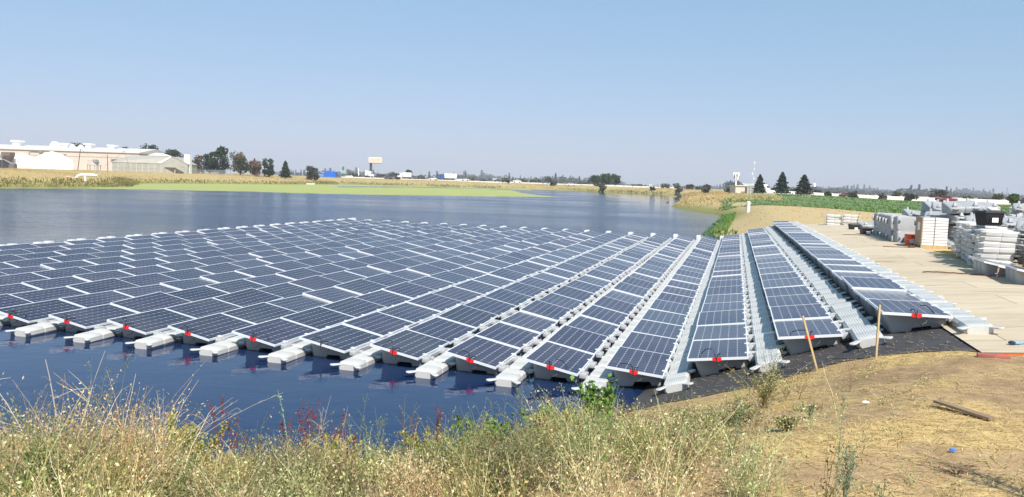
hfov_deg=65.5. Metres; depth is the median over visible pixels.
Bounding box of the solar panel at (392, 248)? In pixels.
[378,245,405,251]
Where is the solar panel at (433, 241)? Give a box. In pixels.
[420,239,442,243]
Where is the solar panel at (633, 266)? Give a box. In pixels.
[609,258,636,269]
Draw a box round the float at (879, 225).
[876,213,891,236]
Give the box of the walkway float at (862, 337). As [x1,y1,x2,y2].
[843,322,892,348]
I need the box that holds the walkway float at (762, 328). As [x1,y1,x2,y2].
[748,321,773,333]
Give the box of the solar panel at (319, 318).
[280,306,355,330]
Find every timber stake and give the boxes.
[802,316,817,370]
[875,305,880,358]
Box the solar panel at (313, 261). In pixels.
[293,256,332,265]
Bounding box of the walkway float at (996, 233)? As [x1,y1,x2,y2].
[974,229,1023,237]
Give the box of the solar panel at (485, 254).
[471,250,499,258]
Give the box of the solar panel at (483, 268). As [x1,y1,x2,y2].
[463,262,499,273]
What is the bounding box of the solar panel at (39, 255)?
[16,251,62,258]
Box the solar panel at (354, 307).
[320,297,386,317]
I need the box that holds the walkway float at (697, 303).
[694,300,703,305]
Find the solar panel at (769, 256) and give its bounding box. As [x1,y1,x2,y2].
[754,254,786,260]
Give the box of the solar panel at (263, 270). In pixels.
[234,265,282,276]
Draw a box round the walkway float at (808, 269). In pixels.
[797,266,820,275]
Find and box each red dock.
[208,398,225,454]
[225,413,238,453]
[238,431,261,463]
[279,417,292,455]
[297,397,320,451]
[317,413,344,455]
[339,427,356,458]
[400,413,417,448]
[433,404,443,449]
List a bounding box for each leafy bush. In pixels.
[22,435,75,495]
[451,412,521,450]
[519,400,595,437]
[570,373,617,426]
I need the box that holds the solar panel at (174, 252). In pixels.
[154,249,194,255]
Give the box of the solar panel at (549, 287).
[518,276,558,293]
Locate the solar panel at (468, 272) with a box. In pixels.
[449,267,486,278]
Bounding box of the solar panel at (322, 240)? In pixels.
[308,238,330,242]
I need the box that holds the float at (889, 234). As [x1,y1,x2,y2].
[885,215,902,240]
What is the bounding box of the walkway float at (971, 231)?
[964,230,974,236]
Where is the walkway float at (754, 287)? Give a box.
[747,285,763,290]
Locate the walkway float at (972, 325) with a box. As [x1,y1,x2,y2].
[952,317,1004,333]
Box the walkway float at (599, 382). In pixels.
[571,376,615,395]
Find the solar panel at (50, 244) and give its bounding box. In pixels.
[32,242,69,246]
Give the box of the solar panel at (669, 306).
[649,299,693,317]
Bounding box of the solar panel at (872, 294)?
[853,289,929,316]
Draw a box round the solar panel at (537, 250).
[525,247,548,254]
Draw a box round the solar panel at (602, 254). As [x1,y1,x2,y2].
[587,250,613,259]
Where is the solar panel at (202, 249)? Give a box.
[185,245,220,252]
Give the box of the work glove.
[1008,340,1023,343]
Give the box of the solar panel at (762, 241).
[751,240,773,243]
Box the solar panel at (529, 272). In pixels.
[505,264,539,276]
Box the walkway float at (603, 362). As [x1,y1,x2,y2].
[595,357,610,367]
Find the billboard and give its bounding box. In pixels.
[369,157,381,171]
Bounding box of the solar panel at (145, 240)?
[124,238,158,243]
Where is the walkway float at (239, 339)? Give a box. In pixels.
[224,335,245,347]
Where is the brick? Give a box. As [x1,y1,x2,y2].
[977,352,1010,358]
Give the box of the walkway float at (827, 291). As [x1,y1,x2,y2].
[813,287,846,301]
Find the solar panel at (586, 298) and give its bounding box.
[551,285,595,305]
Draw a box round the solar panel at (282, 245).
[268,242,297,248]
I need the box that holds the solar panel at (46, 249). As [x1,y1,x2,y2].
[23,246,67,252]
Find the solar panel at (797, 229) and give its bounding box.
[781,228,805,236]
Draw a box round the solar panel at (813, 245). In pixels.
[799,244,835,256]
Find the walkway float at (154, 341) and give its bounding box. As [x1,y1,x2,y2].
[125,333,182,349]
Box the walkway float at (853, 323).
[836,316,882,338]
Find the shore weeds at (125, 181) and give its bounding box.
[0,173,662,193]
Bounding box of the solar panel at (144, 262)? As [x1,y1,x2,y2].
[119,258,167,267]
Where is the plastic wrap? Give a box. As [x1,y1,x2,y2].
[983,207,998,210]
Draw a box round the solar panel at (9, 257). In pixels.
[0,254,25,261]
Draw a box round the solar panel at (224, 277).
[200,271,250,282]
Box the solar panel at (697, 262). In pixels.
[685,258,709,266]
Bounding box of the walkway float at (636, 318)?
[630,316,641,322]
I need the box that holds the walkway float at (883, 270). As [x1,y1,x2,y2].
[872,268,898,273]
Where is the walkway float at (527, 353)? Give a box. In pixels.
[522,349,535,357]
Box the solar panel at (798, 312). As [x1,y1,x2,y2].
[769,303,835,320]
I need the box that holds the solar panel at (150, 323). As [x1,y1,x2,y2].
[107,308,194,337]
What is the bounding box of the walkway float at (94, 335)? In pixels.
[63,328,122,342]
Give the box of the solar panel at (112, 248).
[92,245,132,251]
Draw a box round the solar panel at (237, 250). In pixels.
[217,246,257,254]
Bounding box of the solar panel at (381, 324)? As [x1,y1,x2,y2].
[342,311,414,337]
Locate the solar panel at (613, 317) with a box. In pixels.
[580,305,630,330]
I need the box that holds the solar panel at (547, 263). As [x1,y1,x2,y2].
[527,258,558,267]
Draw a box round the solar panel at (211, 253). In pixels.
[188,250,229,257]
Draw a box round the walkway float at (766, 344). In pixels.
[751,339,787,353]
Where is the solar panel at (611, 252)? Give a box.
[595,247,618,256]
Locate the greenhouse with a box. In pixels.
[112,154,196,173]
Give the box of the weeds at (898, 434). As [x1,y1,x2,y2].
[624,358,1023,496]
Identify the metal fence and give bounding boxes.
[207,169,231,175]
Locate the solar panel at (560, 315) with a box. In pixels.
[520,300,572,326]
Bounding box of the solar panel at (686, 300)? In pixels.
[656,292,696,307]
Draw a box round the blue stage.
[319,170,339,177]
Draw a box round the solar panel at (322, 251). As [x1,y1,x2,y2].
[305,248,342,255]
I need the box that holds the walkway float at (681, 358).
[673,353,694,365]
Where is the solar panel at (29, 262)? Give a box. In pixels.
[3,257,58,268]
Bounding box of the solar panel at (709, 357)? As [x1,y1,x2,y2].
[687,338,754,375]
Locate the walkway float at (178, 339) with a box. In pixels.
[166,331,182,341]
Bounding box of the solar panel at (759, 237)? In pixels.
[749,235,771,239]
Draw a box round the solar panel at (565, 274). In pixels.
[543,267,578,281]
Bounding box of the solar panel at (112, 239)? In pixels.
[96,237,130,241]
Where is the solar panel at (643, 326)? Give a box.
[632,319,684,343]
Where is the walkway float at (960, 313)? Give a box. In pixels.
[942,309,986,323]
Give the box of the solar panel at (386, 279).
[363,273,410,285]
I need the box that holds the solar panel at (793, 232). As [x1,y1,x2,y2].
[785,232,806,241]
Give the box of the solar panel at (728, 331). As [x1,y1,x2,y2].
[692,324,753,341]
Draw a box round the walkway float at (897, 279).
[885,277,914,282]
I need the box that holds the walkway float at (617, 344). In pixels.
[604,341,622,349]
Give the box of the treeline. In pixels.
[260,166,1023,198]
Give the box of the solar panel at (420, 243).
[406,240,433,246]
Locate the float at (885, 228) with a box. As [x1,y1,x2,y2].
[882,214,905,238]
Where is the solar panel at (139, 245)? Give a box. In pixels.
[123,243,160,248]
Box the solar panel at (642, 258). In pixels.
[620,251,645,261]
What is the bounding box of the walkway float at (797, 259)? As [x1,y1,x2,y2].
[790,256,809,261]
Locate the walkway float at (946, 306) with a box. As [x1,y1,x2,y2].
[931,303,970,312]
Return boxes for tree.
[140,143,157,149]
[165,149,182,159]
[193,155,204,172]
[201,152,218,172]
[212,145,229,173]
[229,150,252,174]
[249,160,261,175]
[262,158,274,176]
[279,161,291,177]
[305,166,319,179]
[387,172,398,176]
[588,175,601,183]
[600,173,620,184]
[723,180,739,187]
[753,174,766,192]
[773,172,790,193]
[792,174,814,194]
[927,189,948,197]
[989,193,1003,199]
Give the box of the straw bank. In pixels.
[674,191,877,232]
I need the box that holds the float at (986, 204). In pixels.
[969,199,1000,210]
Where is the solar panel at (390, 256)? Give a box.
[372,252,407,260]
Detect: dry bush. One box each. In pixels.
[675,405,720,426]
[722,362,798,408]
[726,401,762,423]
[771,414,802,431]
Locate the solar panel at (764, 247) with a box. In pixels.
[752,245,779,248]
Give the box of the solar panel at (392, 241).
[380,239,405,244]
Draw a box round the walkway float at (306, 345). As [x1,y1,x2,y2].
[291,341,312,353]
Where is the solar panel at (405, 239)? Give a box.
[394,236,418,241]
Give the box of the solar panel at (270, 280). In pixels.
[244,274,293,285]
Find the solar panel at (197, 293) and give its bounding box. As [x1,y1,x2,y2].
[166,286,228,301]
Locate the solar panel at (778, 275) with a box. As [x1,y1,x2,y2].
[760,272,804,279]
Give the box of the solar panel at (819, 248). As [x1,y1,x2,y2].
[803,247,841,260]
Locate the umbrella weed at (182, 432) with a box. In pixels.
[163,426,207,465]
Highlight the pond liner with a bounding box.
[622,226,980,413]
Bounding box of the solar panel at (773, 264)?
[757,261,794,268]
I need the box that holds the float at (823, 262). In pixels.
[818,259,867,276]
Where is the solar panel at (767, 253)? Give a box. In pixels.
[753,250,784,255]
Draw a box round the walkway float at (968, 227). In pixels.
[961,223,1004,229]
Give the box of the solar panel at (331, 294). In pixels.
[302,287,359,302]
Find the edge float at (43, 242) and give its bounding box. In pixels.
[33,241,54,243]
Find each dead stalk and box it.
[0,378,45,445]
[44,359,92,447]
[60,352,111,432]
[95,409,231,480]
[146,394,278,448]
[315,397,330,454]
[912,457,979,473]
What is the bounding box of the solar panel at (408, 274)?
[387,269,427,279]
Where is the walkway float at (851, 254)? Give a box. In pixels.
[846,253,864,256]
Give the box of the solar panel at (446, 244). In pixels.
[435,241,462,248]
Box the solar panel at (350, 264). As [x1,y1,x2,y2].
[330,259,369,268]
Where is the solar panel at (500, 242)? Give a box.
[488,239,508,245]
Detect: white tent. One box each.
[14,153,33,167]
[30,151,73,169]
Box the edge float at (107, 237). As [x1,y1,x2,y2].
[98,236,115,238]
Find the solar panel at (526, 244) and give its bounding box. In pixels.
[515,241,536,247]
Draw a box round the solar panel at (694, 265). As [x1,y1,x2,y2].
[682,261,709,270]
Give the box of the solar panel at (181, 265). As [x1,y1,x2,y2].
[156,260,206,270]
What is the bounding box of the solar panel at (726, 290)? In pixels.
[706,285,747,294]
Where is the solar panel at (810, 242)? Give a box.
[796,241,828,252]
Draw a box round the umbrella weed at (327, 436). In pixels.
[304,431,366,478]
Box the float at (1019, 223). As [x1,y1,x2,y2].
[1015,220,1023,236]
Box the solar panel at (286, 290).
[257,282,313,297]
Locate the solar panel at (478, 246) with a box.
[464,243,491,249]
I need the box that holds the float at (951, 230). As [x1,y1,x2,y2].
[948,225,957,235]
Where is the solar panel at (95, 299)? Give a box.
[59,290,132,307]
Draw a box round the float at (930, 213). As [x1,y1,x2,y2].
[924,208,946,217]
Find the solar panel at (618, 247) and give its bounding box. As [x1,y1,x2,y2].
[606,243,627,250]
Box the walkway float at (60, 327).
[50,320,64,329]
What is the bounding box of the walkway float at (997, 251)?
[971,247,1022,254]
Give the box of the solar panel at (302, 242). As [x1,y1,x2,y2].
[288,240,318,245]
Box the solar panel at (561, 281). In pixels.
[531,272,568,287]
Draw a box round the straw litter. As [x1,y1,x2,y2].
[629,349,1023,496]
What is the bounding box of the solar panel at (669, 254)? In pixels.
[657,250,680,260]
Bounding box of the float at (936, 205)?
[931,199,941,210]
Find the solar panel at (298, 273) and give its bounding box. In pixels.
[275,267,324,279]
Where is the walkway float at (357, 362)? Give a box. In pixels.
[330,354,381,370]
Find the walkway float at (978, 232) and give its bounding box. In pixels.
[970,228,1019,234]
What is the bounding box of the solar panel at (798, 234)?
[787,233,813,243]
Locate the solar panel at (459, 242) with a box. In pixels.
[450,240,470,244]
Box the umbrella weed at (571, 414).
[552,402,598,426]
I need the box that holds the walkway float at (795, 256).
[787,253,805,259]
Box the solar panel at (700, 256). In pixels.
[689,252,711,260]
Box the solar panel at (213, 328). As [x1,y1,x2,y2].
[167,313,253,344]
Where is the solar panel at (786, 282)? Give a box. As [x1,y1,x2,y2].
[761,277,810,289]
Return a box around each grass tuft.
[433,413,505,450]
[782,401,833,412]
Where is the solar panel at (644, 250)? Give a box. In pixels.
[630,247,653,255]
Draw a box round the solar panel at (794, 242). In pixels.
[790,236,817,246]
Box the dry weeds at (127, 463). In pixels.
[0,356,876,496]
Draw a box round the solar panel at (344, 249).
[329,247,357,252]
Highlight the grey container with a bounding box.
[745,187,753,192]
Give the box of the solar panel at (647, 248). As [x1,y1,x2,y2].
[634,244,656,252]
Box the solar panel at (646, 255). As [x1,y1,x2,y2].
[626,248,649,258]
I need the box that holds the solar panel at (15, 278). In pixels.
[0,272,49,284]
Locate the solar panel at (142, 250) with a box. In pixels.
[121,247,164,253]
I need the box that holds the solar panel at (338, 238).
[324,236,348,240]
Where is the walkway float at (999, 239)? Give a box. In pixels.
[973,235,1023,243]
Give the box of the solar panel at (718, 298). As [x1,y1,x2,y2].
[704,293,748,303]
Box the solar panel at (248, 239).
[231,237,259,241]
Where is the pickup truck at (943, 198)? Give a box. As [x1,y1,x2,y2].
[935,196,957,201]
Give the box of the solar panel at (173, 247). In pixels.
[154,244,192,250]
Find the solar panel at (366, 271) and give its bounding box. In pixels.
[344,266,387,276]
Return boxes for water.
[0,184,723,467]
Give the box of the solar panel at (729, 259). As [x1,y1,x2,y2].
[716,258,744,262]
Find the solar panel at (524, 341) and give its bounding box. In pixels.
[475,322,541,354]
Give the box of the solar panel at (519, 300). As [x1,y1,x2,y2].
[484,288,532,310]
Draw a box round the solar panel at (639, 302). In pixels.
[604,290,645,308]
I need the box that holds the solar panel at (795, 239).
[792,237,823,249]
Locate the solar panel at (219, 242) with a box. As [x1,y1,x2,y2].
[207,239,240,244]
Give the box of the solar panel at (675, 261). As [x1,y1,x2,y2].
[654,254,678,263]
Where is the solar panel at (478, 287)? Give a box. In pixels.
[454,280,499,295]
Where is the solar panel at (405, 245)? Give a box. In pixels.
[393,243,419,248]
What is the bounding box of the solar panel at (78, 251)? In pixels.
[54,247,102,254]
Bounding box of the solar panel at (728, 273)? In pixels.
[712,270,745,276]
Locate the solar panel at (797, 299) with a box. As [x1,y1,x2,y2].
[766,293,824,308]
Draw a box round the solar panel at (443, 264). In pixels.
[426,260,462,269]
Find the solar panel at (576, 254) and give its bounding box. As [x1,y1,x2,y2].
[556,248,582,256]
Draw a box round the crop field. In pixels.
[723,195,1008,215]
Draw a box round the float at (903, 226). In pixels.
[891,216,915,242]
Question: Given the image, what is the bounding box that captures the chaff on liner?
[666,328,956,398]
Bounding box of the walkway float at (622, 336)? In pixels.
[615,332,628,341]
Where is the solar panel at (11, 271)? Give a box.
[0,266,50,274]
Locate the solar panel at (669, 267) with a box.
[645,259,672,271]
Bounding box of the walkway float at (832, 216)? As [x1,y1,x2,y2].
[826,214,842,217]
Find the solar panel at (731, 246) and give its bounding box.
[720,245,741,247]
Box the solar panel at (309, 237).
[299,235,323,239]
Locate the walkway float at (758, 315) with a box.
[750,311,772,320]
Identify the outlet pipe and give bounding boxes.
[65,173,97,180]
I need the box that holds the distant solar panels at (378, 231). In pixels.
[0,219,801,315]
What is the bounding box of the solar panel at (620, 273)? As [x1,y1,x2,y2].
[594,265,626,278]
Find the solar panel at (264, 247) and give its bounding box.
[245,244,277,250]
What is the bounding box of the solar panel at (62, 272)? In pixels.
[31,266,94,278]
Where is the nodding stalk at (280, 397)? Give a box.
[277,392,291,447]
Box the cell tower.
[733,172,739,184]
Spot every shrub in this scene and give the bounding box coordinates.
[348,173,362,176]
[374,174,385,177]
[501,178,509,182]
[530,179,541,183]
[598,182,606,191]
[661,183,669,187]
[673,183,680,188]
[674,188,682,196]
[685,184,693,188]
[701,184,710,192]
[724,186,729,192]
[848,190,858,197]
[878,193,887,198]
[891,191,904,196]
[904,193,918,200]
[1005,193,1019,204]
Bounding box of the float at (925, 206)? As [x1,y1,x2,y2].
[921,199,944,211]
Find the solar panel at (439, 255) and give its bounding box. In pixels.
[423,251,454,259]
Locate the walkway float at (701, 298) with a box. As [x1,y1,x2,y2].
[695,295,705,300]
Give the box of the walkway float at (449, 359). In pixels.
[433,353,455,367]
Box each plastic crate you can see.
[847,224,861,228]
[858,227,872,233]
[973,210,1006,225]
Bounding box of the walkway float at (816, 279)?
[806,276,832,285]
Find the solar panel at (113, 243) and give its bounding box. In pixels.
[93,240,132,246]
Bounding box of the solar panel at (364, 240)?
[351,237,377,242]
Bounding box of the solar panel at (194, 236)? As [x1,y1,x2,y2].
[178,234,207,238]
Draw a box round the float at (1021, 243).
[1017,236,1023,248]
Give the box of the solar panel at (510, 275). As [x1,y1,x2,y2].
[488,268,527,281]
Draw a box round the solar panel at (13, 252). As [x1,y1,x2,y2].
[0,249,33,254]
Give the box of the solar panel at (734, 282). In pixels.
[708,279,746,287]
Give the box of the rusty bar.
[922,271,991,275]
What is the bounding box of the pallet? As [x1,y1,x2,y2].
[914,243,947,248]
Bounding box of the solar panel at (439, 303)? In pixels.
[407,293,463,315]
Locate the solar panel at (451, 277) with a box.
[429,271,472,284]
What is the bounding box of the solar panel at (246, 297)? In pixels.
[213,288,283,306]
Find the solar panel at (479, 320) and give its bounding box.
[437,304,498,333]
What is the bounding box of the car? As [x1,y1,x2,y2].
[839,193,848,196]
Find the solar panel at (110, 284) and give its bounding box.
[66,278,139,293]
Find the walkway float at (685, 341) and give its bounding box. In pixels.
[679,337,692,344]
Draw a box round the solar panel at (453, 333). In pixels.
[407,317,476,348]
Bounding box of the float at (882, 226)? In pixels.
[879,213,900,237]
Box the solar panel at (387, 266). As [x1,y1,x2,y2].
[367,261,410,272]
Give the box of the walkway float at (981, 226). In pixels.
[965,225,1014,229]
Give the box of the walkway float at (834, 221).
[824,220,843,223]
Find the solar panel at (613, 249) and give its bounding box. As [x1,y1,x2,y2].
[600,245,622,253]
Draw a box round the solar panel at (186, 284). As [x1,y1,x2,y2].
[160,278,215,289]
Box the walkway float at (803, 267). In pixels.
[795,264,816,269]
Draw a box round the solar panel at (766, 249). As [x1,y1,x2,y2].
[752,247,781,252]
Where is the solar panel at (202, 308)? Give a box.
[164,298,241,318]
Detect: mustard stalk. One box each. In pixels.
[72,358,115,483]
[89,350,136,448]
[342,393,376,446]
[360,414,386,455]
[370,411,387,457]
[393,394,418,449]
[486,393,508,424]
[509,378,540,428]
[527,376,556,414]
[729,398,746,448]
[760,338,786,389]
[806,404,814,417]
[823,393,867,495]
[830,444,864,496]
[873,476,894,496]
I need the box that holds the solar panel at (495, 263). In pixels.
[478,258,513,267]
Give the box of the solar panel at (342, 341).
[299,324,382,358]
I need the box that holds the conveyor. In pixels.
[0,152,16,167]
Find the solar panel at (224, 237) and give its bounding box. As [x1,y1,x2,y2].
[204,235,234,240]
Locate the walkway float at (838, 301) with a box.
[824,297,858,306]
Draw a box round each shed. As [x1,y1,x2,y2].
[148,153,170,162]
[729,185,747,193]
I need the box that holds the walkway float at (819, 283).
[807,279,836,287]
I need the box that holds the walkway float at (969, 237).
[963,236,974,242]
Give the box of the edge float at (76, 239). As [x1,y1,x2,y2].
[67,238,86,244]
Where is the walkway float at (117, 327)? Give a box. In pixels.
[107,325,122,335]
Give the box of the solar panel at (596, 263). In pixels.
[573,255,601,266]
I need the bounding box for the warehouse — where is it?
[0,140,166,170]
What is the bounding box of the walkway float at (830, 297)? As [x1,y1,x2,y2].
[818,292,849,301]
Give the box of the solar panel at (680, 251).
[664,247,685,254]
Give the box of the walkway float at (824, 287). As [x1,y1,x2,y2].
[811,284,841,294]
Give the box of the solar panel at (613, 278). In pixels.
[584,269,619,284]
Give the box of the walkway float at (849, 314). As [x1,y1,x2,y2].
[832,307,872,326]
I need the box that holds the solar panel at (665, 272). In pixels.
[640,263,669,275]
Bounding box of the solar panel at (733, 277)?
[710,275,745,280]
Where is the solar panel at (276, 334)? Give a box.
[232,318,318,351]
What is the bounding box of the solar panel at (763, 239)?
[750,238,772,242]
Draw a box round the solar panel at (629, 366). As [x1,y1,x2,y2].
[605,346,674,385]
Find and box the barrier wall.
[765,190,1023,203]
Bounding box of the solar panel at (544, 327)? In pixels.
[499,311,558,339]
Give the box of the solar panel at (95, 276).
[73,270,134,281]
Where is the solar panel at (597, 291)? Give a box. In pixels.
[565,280,604,297]
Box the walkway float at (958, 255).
[951,251,961,257]
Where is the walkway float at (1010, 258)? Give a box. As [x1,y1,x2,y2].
[969,252,1020,261]
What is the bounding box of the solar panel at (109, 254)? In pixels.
[87,251,129,257]
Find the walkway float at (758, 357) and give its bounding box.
[750,344,789,372]
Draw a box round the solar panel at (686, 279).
[671,274,703,286]
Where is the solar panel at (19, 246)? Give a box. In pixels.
[0,243,38,249]
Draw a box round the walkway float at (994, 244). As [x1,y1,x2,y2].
[972,241,1023,248]
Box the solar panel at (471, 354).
[445,336,521,373]
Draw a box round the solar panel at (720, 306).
[701,301,749,312]
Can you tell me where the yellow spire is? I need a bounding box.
[166,407,178,451]
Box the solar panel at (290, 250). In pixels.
[274,246,308,253]
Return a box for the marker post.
[746,201,749,212]
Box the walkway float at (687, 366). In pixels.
[660,361,695,378]
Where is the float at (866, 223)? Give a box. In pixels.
[857,220,873,227]
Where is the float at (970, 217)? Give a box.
[964,212,975,220]
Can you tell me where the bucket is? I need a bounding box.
[904,234,914,245]
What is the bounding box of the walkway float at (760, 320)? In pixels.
[748,315,774,327]
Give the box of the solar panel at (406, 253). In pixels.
[391,250,424,256]
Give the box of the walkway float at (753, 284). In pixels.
[745,281,762,287]
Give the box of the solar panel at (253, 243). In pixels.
[238,241,268,245]
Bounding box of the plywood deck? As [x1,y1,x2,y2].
[803,223,1023,355]
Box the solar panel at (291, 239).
[280,237,306,241]
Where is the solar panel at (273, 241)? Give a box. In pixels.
[259,238,290,243]
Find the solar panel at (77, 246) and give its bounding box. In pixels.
[60,243,102,248]
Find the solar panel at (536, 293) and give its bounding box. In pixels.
[503,282,546,300]
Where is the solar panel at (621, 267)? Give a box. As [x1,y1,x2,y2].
[601,261,631,273]
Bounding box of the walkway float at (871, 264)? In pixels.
[866,263,885,267]
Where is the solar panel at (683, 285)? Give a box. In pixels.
[666,279,700,292]
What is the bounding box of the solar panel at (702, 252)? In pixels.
[691,249,713,256]
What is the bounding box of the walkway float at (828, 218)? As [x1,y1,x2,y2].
[824,217,843,219]
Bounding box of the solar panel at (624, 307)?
[592,296,638,318]
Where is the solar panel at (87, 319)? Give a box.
[48,304,135,331]
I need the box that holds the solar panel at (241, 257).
[223,254,259,260]
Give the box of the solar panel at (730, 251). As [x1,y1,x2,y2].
[718,249,742,253]
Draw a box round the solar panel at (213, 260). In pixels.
[191,256,235,264]
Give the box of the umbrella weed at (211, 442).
[172,421,228,479]
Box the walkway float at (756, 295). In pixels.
[747,291,764,298]
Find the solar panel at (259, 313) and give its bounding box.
[222,302,296,323]
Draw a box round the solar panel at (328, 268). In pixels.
[306,263,348,273]
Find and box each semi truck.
[365,171,373,177]
[397,172,411,178]
[439,173,456,179]
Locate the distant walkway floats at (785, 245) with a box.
[0,221,849,325]
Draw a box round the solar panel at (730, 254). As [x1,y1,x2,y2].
[717,252,742,256]
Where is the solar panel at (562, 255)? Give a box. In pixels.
[547,250,574,259]
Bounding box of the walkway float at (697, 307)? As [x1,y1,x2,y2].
[693,304,702,309]
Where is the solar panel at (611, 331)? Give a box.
[567,315,620,342]
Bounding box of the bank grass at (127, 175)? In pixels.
[0,168,712,193]
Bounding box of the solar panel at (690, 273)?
[675,269,705,279]
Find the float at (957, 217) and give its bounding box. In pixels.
[947,212,974,224]
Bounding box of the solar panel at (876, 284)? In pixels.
[841,276,909,302]
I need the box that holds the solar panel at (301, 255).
[282,252,317,258]
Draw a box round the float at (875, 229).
[872,212,893,235]
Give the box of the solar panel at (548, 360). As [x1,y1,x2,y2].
[524,341,596,381]
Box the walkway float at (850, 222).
[840,220,859,223]
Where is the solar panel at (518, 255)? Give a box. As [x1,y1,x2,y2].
[505,251,534,261]
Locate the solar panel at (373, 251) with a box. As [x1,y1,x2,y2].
[357,247,391,254]
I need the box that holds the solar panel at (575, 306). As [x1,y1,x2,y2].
[538,293,585,315]
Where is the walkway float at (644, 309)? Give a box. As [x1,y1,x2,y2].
[638,307,648,312]
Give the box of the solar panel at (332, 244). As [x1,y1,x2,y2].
[318,241,347,247]
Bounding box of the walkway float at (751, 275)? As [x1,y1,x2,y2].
[744,272,758,277]
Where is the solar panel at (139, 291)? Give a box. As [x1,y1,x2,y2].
[113,284,178,296]
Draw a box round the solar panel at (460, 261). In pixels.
[442,256,476,265]
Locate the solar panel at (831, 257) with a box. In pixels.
[812,254,857,270]
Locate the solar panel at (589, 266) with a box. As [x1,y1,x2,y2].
[564,259,595,271]
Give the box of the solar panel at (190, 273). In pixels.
[159,268,211,280]
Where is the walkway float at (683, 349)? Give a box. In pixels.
[671,343,691,358]
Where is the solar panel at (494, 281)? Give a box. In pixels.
[472,274,514,287]
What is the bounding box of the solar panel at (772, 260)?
[756,257,791,263]
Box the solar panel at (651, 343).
[621,331,678,360]
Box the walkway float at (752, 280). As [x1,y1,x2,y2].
[745,278,760,283]
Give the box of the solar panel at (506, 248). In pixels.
[494,246,518,251]
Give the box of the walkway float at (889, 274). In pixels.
[877,273,906,278]
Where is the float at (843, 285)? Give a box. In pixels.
[832,271,884,292]
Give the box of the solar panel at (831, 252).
[807,249,849,264]
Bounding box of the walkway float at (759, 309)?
[748,306,770,318]
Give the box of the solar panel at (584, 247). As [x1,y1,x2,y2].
[571,244,593,251]
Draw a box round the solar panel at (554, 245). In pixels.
[543,243,564,248]
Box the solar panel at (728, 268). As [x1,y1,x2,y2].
[713,265,744,271]
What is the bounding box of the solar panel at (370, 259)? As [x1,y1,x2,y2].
[352,255,389,264]
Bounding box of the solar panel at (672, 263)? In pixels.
[650,256,675,267]
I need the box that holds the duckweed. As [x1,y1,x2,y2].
[6,184,554,196]
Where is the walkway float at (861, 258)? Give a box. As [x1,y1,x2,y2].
[854,257,874,261]
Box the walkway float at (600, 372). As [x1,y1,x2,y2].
[589,367,615,382]
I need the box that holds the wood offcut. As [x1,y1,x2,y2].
[933,400,995,419]
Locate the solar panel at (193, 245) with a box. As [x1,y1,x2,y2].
[183,242,212,247]
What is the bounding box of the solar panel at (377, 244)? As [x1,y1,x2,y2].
[362,241,390,246]
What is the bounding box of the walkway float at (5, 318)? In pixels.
[0,315,10,324]
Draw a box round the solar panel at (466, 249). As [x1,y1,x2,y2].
[451,245,478,253]
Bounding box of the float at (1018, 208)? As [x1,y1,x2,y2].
[1011,201,1023,214]
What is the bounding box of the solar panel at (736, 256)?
[717,255,743,258]
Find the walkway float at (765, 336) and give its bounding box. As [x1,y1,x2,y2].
[750,331,783,343]
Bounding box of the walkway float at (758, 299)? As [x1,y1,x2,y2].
[747,296,767,303]
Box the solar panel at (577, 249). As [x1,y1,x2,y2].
[563,245,588,253]
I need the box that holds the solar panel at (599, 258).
[580,253,608,263]
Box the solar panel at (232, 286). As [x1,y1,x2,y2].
[205,279,267,292]
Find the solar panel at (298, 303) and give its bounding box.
[266,295,328,311]
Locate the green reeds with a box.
[702,212,737,237]
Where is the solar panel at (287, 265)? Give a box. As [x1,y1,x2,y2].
[265,260,310,270]
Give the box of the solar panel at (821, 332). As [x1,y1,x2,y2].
[773,318,849,354]
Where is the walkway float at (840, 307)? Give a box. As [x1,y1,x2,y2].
[825,300,865,313]
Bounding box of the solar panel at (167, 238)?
[152,236,184,240]
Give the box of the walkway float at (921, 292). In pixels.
[907,290,944,298]
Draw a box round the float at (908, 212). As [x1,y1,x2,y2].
[902,207,920,216]
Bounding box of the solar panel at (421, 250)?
[406,247,433,254]
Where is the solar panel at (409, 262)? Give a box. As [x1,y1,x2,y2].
[390,258,425,266]
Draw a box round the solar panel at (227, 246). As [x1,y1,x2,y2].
[212,243,248,248]
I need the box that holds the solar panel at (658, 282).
[629,273,661,287]
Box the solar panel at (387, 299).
[356,290,411,309]
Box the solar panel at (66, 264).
[40,260,95,269]
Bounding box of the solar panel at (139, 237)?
[125,235,157,239]
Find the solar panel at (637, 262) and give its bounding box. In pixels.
[614,254,641,265]
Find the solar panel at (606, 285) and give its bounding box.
[575,275,612,290]
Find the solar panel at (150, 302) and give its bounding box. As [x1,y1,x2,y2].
[110,292,191,312]
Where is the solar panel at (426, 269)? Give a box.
[406,263,448,275]
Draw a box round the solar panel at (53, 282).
[21,276,87,289]
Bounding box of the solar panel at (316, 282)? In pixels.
[288,275,341,289]
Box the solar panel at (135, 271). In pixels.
[118,265,172,275]
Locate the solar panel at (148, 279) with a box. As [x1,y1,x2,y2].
[116,273,178,287]
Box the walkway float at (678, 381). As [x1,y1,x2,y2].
[656,369,695,392]
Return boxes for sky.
[0,0,1023,196]
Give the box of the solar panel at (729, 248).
[719,246,742,250]
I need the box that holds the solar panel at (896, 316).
[866,298,956,332]
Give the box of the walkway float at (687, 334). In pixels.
[677,329,695,341]
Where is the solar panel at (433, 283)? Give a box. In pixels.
[408,276,454,291]
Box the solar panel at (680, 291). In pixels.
[661,286,698,298]
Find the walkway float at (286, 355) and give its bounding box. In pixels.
[258,347,312,363]
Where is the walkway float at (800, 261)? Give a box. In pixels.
[792,258,811,263]
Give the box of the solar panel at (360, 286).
[334,278,388,294]
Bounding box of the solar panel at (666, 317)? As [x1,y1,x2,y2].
[641,309,689,328]

